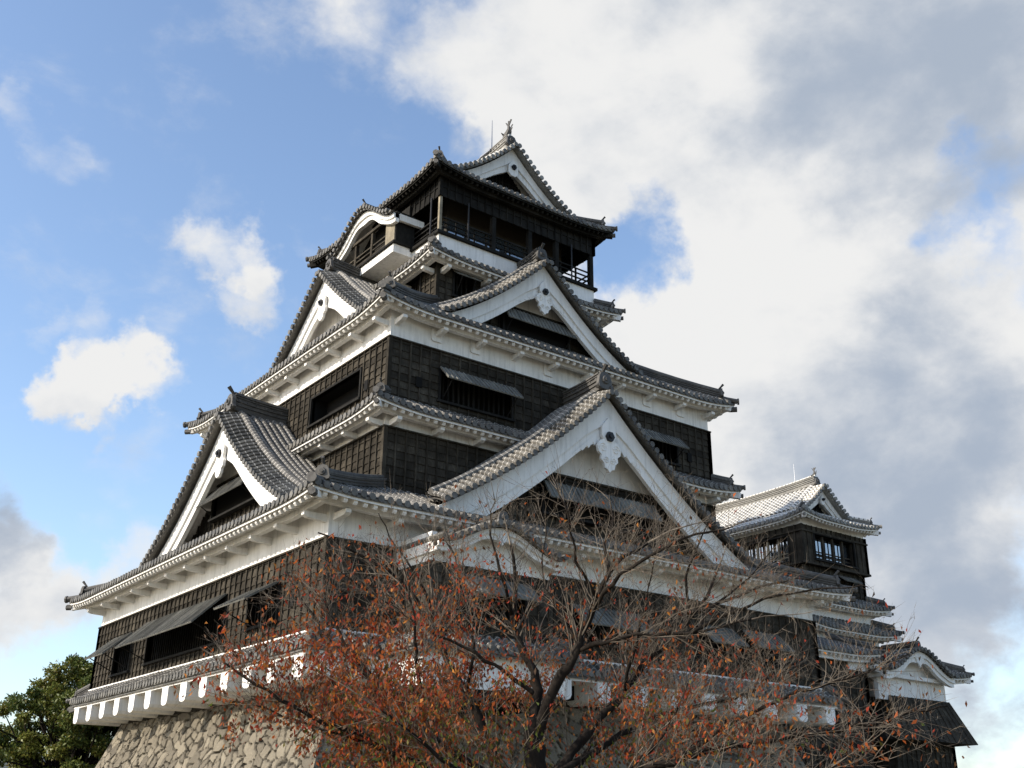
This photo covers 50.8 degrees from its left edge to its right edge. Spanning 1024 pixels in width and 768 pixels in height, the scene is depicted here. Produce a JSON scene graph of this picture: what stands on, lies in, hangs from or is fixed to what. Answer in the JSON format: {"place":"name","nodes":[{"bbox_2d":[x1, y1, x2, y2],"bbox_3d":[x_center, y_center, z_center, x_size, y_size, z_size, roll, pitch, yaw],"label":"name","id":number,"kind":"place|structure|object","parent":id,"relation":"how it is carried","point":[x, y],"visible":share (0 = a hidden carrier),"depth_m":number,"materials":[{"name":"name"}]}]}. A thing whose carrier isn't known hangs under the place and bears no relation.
{"place":"outdoors","nodes":[
{"label":"outdoors","id":0,"kind":"place"},
{"bbox_2d":[0,0,1023,767],"label":"sky","id":1,"kind":"structure","parent":0,"point":[816,207],"materials":[{"name":"blue"}]},
{"label":"ground","id":2,"kind":"structure","parent":0,"visible":0},
{"bbox_2d":[0,652,122,767],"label":"evergreen tree","id":3,"kind":"object","parent":2,"relation":"on","point":[77,745],"visible":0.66,"depth_m":57.12,"materials":[{"name":"green plant"}]},
{"bbox_2d":[95,686,805,767],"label":"stone base","id":4,"kind":"object","parent":2,"relation":"on","point":[183,740],"visible":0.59,"depth_m":39.52,"materials":[{"name":"beige stone"}]},
{"bbox_2d":[64,119,857,727],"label":"castle keep","id":5,"kind":"structure","parent":4,"relation":"on","point":[444,335],"depth_m":43.63,"materials":[{"name":"white paint"}]},
{"bbox_2d":[85,632,133,677],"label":"window","id":6,"kind":"structure","parent":5,"relation":"in","point":[121,657],"depth_m":47.65,"materials":[{"name":"black wood"}]},
{"bbox_2d":[115,593,227,665],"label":"window","id":7,"kind":"structure","parent":5,"relation":"in","point":[175,634],"depth_m":41.96,"materials":[{"name":"black wood"}]},
{"bbox_2d":[196,476,255,522],"bbox_3d":[-11.839,4.599,44.816,0.875,1.337,4.680,16,-27,-34],"label":"window","id":8,"kind":"structure","parent":5,"relation":"in","point":[233,496],"depth_m":45.28,"materials":[{"name":"black wood"}]},
{"bbox_2d":[213,582,281,631],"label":"window","id":9,"kind":"structure","parent":5,"relation":"in","point":[255,615],"depth_m":37.00,"materials":[{"name":"black wood"}]},
{"bbox_2d":[306,367,362,429],"bbox_3d":[-6.973,0.685,44.023,0.820,1.383,4.430,16,-27,-34],"label":"window","id":10,"kind":"structure","parent":5,"relation":"in","point":[345,394],"depth_m":44.70,"materials":[{"name":"black wood"}]},
{"bbox_2d":[406,273,422,291],"bbox_3d":[-4.971,-3.664,50.248,0.710,1.783,3.580,16,-27,-34],"label":"window","id":11,"kind":"structure","parent":5,"relation":"in","point":[416,285],"depth_m":49.62,"materials":[{"name":"black wood"}]},
{"bbox_2d":[451,270,481,304],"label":"window","id":12,"kind":"structure","parent":5,"relation":"in","point":[461,286],"depth_m":48.94,"materials":[{"name":"black wood"}]},
{"bbox_2d":[436,366,523,421],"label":"window","id":13,"kind":"structure","parent":5,"relation":"in","point":[472,393],"depth_m":43.15,"materials":[{"name":"black wood"}]},
{"bbox_2d":[456,574,541,626],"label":"window","id":14,"kind":"structure","parent":5,"relation":"in","point":[521,589],"depth_m":34.95,"materials":[{"name":"black wood"}]},
{"bbox_2d":[501,308,576,350],"bbox_3d":[1.248,-2.493,49.007,3.980,1.303,0.681,16,-27,-34],"label":"window","id":15,"kind":"structure","parent":5,"relation":"in","point":[517,321],"depth_m":49.12,"materials":[{"name":"black wood"}]},
{"bbox_2d":[538,479,661,537],"bbox_3d":[3.590,4.904,42.494,5.880,1.333,0.779,16,-27,-34],"label":"window","id":16,"kind":"structure","parent":5,"relation":"in","point":[588,520],"depth_m":42.36,"materials":[{"name":"black wood"}]},
{"bbox_2d":[568,604,655,650],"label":"window","id":17,"kind":"structure","parent":5,"relation":"in","point":[607,617],"depth_m":40.00,"materials":[{"name":"black wood"}]},
{"bbox_2d":[639,427,689,466],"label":"window","id":18,"kind":"structure","parent":5,"relation":"in","point":[669,446],"depth_m":48.84,"materials":[{"name":"black wood"}]},
{"bbox_2d":[695,623,749,663],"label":"window","id":19,"kind":"structure","parent":5,"relation":"in","point":[719,631],"depth_m":43.31,"materials":[{"name":"black wood"}]},
{"bbox_2d":[741,629,794,667],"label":"window","id":20,"kind":"structure","parent":5,"relation":"in","point":[743,632],"depth_m":44.81,"materials":[{"name":"black wood"}]},
{"bbox_2d":[173,439,969,767],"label":"cherry tree","id":21,"kind":"object","parent":2,"relation":"on","point":[385,737],"visible":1,"depth_m":12.06,"materials":[{"name":"red plant"}]},
{"bbox_2d":[713,464,977,767],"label":"keep","id":22,"kind":"structure","parent":2,"relation":"on","point":[818,522],"depth_m":60.53,"materials":[{"name":"white paint"}]},
{"bbox_2d":[742,534,790,563],"bbox_3d":[15.027,10.177,63.968,0.860,1.633,4.280,16,-27,-34],"label":"window","id":23,"kind":"structure","parent":22,"relation":"in","point":[773,541],"depth_m":63.55,"materials":[{"name":"black wood"}]},
{"bbox_2d":[813,533,858,568],"bbox_3d":[18.751,9.888,63.424,3.930,1.633,0.860,16,-27,-34],"label":"window","id":24,"kind":"structure","parent":22,"relation":"in","point":[846,555],"depth_m":63.64,"materials":[{"name":"black wood"}]},
{"bbox_2d":[839,575,862,595],"bbox_3d":[19.735,11.748,62.886,1.580,1.003,0.759,16,-27,-34],"label":"window","id":25,"kind":"structure","parent":22,"relation":"in","point":[853,581],"depth_m":63.04,"materials":[{"name":"black wood"}]}
]}

